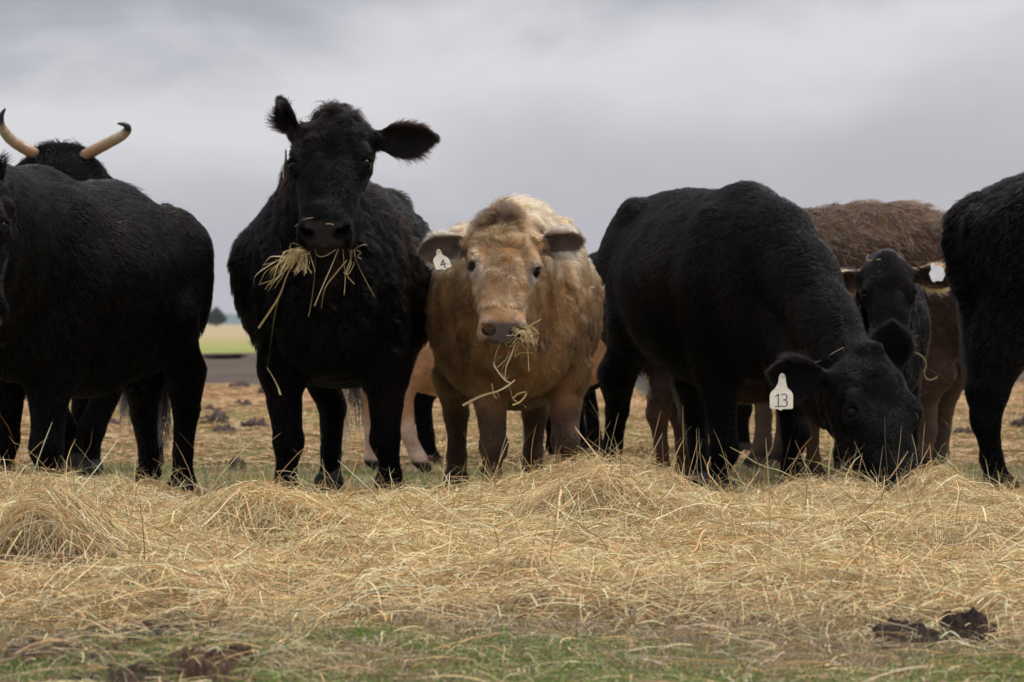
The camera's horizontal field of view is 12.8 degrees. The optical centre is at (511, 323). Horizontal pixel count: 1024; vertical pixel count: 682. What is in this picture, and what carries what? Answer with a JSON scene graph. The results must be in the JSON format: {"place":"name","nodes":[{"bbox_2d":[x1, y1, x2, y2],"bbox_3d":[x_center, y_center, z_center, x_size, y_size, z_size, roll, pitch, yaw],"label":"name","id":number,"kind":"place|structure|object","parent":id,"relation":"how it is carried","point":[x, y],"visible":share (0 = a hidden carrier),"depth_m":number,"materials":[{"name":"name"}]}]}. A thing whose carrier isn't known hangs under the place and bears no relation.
{"place":"outdoors","nodes":[
{"label":"outdoors","id":0,"kind":"place"},
{"bbox_2d":[207,314,241,324],"bbox_3d":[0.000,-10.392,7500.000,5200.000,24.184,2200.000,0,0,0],"label":"hills","id":1,"kind":"structure","parent":0,"point":[232,319],"depth_m":6528.70,"materials":[{"name":"grey"}]},
{"bbox_2d":[203,353,247,358],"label":"mud mound","id":2,"kind":"object","parent":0,"point":[222,355],"visible":1,"depth_m":82.93,"materials":[{"name":"black soil"}]},
{"bbox_2d":[0,0,1023,313],"label":"sky","id":3,"kind":"structure","parent":0,"point":[583,108],"materials":[{"name":"grey"}]},
{"bbox_2d":[14,400,1023,497],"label":"grass","id":4,"kind":"structure","parent":0,"point":[358,467],"depth_m":22.36,"materials":[{"name":"beige plant"}]},
{"bbox_2d":[14,325,1023,681],"bbox_3d":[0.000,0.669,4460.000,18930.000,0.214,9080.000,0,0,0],"label":"ground","id":5,"kind":"structure","parent":0,"point":[226,339],"depth_m":36.22,"materials":[{"name":"beige plant"}]},
{"bbox_2d":[0,626,140,672],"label":"mud patch","id":6,"kind":"object","parent":5,"relation":"on","point":[32,640],"visible":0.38,"depth_m":9.40,"materials":[{"name":"brown soil"}]},
{"bbox_2d":[0,108,163,475],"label":"horned black cow","id":7,"kind":"object","parent":5,"relation":"on","point":[85,417],"visible":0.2,"depth_m":20.80},
{"bbox_2d":[0,149,214,494],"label":"standing black cow","id":8,"kind":"object","parent":5,"relation":"on","point":[106,286],"visible":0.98,"depth_m":17.56},
{"bbox_2d":[109,418,119,423],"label":"clod","id":9,"kind":"object","parent":5,"relation":"on","point":[113,420],"visible":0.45,"depth_m":30.60,"materials":[{"name":"brown soil"}]},
{"bbox_2d":[63,662,169,681],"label":"mud patch","id":10,"kind":"object","parent":5,"relation":"on","point":[118,673],"visible":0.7,"depth_m":8.81,"materials":[{"name":"brown soil"}]},
{"bbox_2d":[116,615,212,650],"bbox_3d":[-0.777,0.693,10.125,0.228,0.058,1.065,0,0,0],"label":"mud patch","id":11,"kind":"object","parent":5,"relation":"on","point":[156,632],"visible":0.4,"depth_m":10.09,"materials":[{"name":"brown soil"}]},
{"bbox_2d":[155,643,259,681],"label":"dung heap","id":12,"kind":"object","parent":5,"relation":"on","point":[207,668],"visible":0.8,"depth_m":8.88,"materials":[{"name":"brown soil"}]},
{"bbox_2d":[201,404,219,411],"bbox_3d":[-2.414,0.698,36.368,0.180,0.119,0.432,0,0,0],"label":"clod","id":13,"kind":"object","parent":5,"relation":"on","point":[209,406],"visible":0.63,"depth_m":36.33,"materials":[{"name":"brown soil"}]},
{"bbox_2d":[199,409,228,423],"bbox_3d":[-2.082,0.658,31.956,0.199,0.136,0.494,0,0,0],"label":"clod","id":14,"kind":"object","parent":5,"relation":"on","point":[219,415],"visible":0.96,"depth_m":31.87,"materials":[{"name":"brown soil"}]},
{"bbox_2d":[208,307,226,326],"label":"tree","id":15,"kind":"object","parent":5,"relation":"on","point":[217,316],"visible":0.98,"depth_m":1148.77,"materials":[{"name":"green plant"}]},
{"bbox_2d":[213,423,235,434],"bbox_3d":[-1.811,0.677,28.824,0.144,0.110,0.346,0,0,0],"label":"clod","id":16,"kind":"object","parent":5,"relation":"on","point":[225,427],"visible":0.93,"depth_m":28.73,"materials":[{"name":"brown soil"}]},
{"bbox_2d":[229,457,246,469],"bbox_3d":[-1.316,0.678,21.940,0.081,0.082,0.190,0,0,0],"label":"clod","id":17,"kind":"object","parent":5,"relation":"on","point":[237,459],"visible":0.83,"depth_m":21.90,"materials":[{"name":"brown soil"}]},
{"bbox_2d":[228,381,249,389],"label":"clod","id":18,"kind":"object","parent":5,"relation":"on","point":[242,384],"visible":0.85,"depth_m":46.73,"materials":[{"name":"brown soil"}]},
{"bbox_2d":[234,399,252,406],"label":"clod","id":19,"kind":"object","parent":5,"relation":"on","point":[246,402],"visible":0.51,"depth_m":38.03,"materials":[{"name":"brown soil"}]},
{"bbox_2d":[239,416,267,431],"bbox_3d":[-1.686,0.678,30.004,0.206,0.157,0.542,0,0,-9],"label":"clod","id":20,"kind":"object","parent":5,"relation":"on","point":[254,422],"visible":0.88,"depth_m":29.88,"materials":[{"name":"brown soil"}]},
{"bbox_2d":[256,387,264,395],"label":"clod","id":21,"kind":"object","parent":5,"relation":"on","point":[260,390],"visible":0.12,"depth_m":41.75,"materials":[{"name":"brown soil"}]},
{"bbox_2d":[226,94,441,494],"bbox_3d":[-0.698,-0.085,18.365,0.880,1.568,2.136,0,0,0],"label":"black cow","id":22,"kind":"object","parent":5,"relation":"on","point":[356,337],"visible":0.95,"depth_m":17.89},
{"bbox_2d":[256,243,374,394],"bbox_3d":[-0.749,-0.019,17.320,0.459,0.577,0.141,0,0,0],"label":"hay wisp","id":23,"kind":"object","parent":22,"relation":"hanging from","point":[287,257],"visible":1,"depth_m":17.31,"materials":[{"name":"beige plant"}]},
{"bbox_2d":[342,338,606,471],"bbox_3d":[-0.031,0.227,21.595,1.616,0.939,0.524,0,0,0],"label":"pale calf","id":24,"kind":"object","parent":5,"relation":"on","point":[420,380],"visible":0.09,"depth_m":21.42},
{"bbox_2d":[414,383,599,463],"bbox_3d":[0.120,0.246,22.884,1.617,0.907,0.522,0,0,0],"label":"black calf","id":25,"kind":"object","parent":5,"relation":"on","point":[423,408],"visible":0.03,"depth_m":22.71},
{"bbox_2d":[415,192,605,489],"bbox_3d":[0.002,0.105,18.142,0.707,1.183,2.032,0,0,0],"label":"tan calf","id":26,"kind":"object","parent":5,"relation":"on","point":[543,269],"visible":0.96,"depth_m":17.82},
{"bbox_2d":[462,316,541,405],"bbox_3d":[-0.038,0.135,17.160,0.299,0.357,0.129,0,0,0],"label":"hay wisp","id":27,"kind":"object","parent":26,"relation":"hanging from","point":[527,331],"visible":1,"depth_m":17.15,"materials":[{"name":"beige plant"}]},
{"bbox_2d":[0,403,1023,681],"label":"hay","id":28,"kind":"object","parent":5,"relation":"on","point":[572,539],"visible":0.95,"depth_m":11.56},
{"bbox_2d":[209,442,236,496],"bbox_3d":[-1.058,0.546,16.600,0.119,0.236,0.001,0,0,0],"label":"hay stalk","id":29,"kind":"object","parent":28,"relation":"on","point":[225,467],"visible":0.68,"depth_m":16.60,"materials":[{"name":"beige plant"}]},
{"bbox_2d":[828,440,833,492],"bbox_3d":[1.158,0.531,16.600,0.021,0.219,0.001,0,0,0],"label":"hay stalk","id":30,"kind":"object","parent":28,"relation":"on","point":[829,461],"visible":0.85,"depth_m":16.60,"materials":[{"name":"beige plant"}]},
{"bbox_2d":[0,577,1023,681],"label":"grass","id":31,"kind":"structure","parent":5,"relation":"on","point":[589,648],"depth_m":9.38,"materials":[{"name":"green plant"}]},
{"bbox_2d":[15,381,1023,467],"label":"straw litter","id":32,"kind":"object","parent":5,"relation":"on","point":[516,452],"visible":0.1,"depth_m":26.90,"materials":[{"name":"beige plant"}]},
{"bbox_2d":[544,250,752,454],"bbox_3d":[0.984,0.131,24.370,1.737,1.135,0.732,0,0,0],"label":"black cow","id":33,"kind":"object","parent":5,"relation":"on","point":[589,417],"visible":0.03,"depth_m":24.23},
{"bbox_2d":[600,293,865,480],"bbox_3d":[1.011,0.203,20.327,1.288,0.985,0.711,0,0,0],"label":"dark brown calf","id":34,"kind":"object","parent":5,"relation":"on","point":[654,382],"visible":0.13,"depth_m":20.22},
{"bbox_2d":[748,456,763,468],"bbox_3d":[1.174,0.676,21.940,0.077,0.084,0.214,0,0,0],"label":"clod","id":35,"kind":"object","parent":5,"relation":"on","point":[759,460],"visible":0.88,"depth_m":21.90,"materials":[{"name":"brown soil"}]},
{"bbox_2d":[596,180,921,501],"bbox_3d":[0.948,0.063,18.360,0.718,1.271,2.613,0,0,-19],"label":"grazing black cow","id":36,"kind":"object","parent":5,"relation":"on","point":[715,301],"visible":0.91,"depth_m":18.14},
{"bbox_2d":[743,199,1023,467],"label":"brown cow","id":37,"kind":"object","parent":5,"relation":"on","point":[854,234],"visible":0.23,"depth_m":21.76},
{"bbox_2d":[833,248,950,478],"bbox_3d":[1.581,0.183,20.764,0.584,1.028,1.620,0,0,-9],"label":"black calf","id":38,"kind":"object","parent":5,"relation":"on","point":[889,284],"visible":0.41,"depth_m":20.12},
{"bbox_2d":[906,329,943,380],"bbox_3d":[1.798,0.140,19.894,0.200,0.234,0.066,0,0,0],"label":"hay wisp","id":39,"kind":"object","parent":38,"relation":"hanging from","point":[926,366],"visible":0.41,"depth_m":19.89,"materials":[{"name":"beige plant"}]},
{"bbox_2d":[861,618,967,653],"bbox_3d":[0.871,0.688,9.961,0.231,0.076,0.703,0,0,0],"label":"mud patch","id":40,"kind":"object","parent":5,"relation":"on","point":[933,636],"visible":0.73,"depth_m":9.91,"materials":[{"name":"brown soil"}]},
{"bbox_2d":[953,426,972,434],"bbox_3d":[2.799,0.682,28.274,0.141,0.101,0.349,0,0,0],"label":"clod","id":41,"kind":"object","parent":5,"relation":"on","point":[962,429],"visible":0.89,"depth_m":28.20,"materials":[{"name":"brown soil"}]},
{"bbox_2d":[940,607,1000,648],"bbox_3d":[1.008,0.675,10.001,0.124,0.102,0.444,0,0,0],"label":"mud clod","id":42,"kind":"object","parent":5,"relation":"on","point":[960,621],"visible":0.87,"depth_m":9.99,"materials":[{"name":"brown soil"}]},
{"bbox_2d":[931,171,1023,491],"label":"black cow","id":43,"kind":"object","parent":5,"relation":"on","point":[981,245],"visible":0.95,"depth_m":18.82},
{"bbox_2d":[1009,417,1023,427],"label":"clod","id":44,"kind":"object","parent":5,"relation":"on","point":[1017,422],"visible":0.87,"depth_m":30.54,"materials":[{"name":"brown soil"}]}
]}

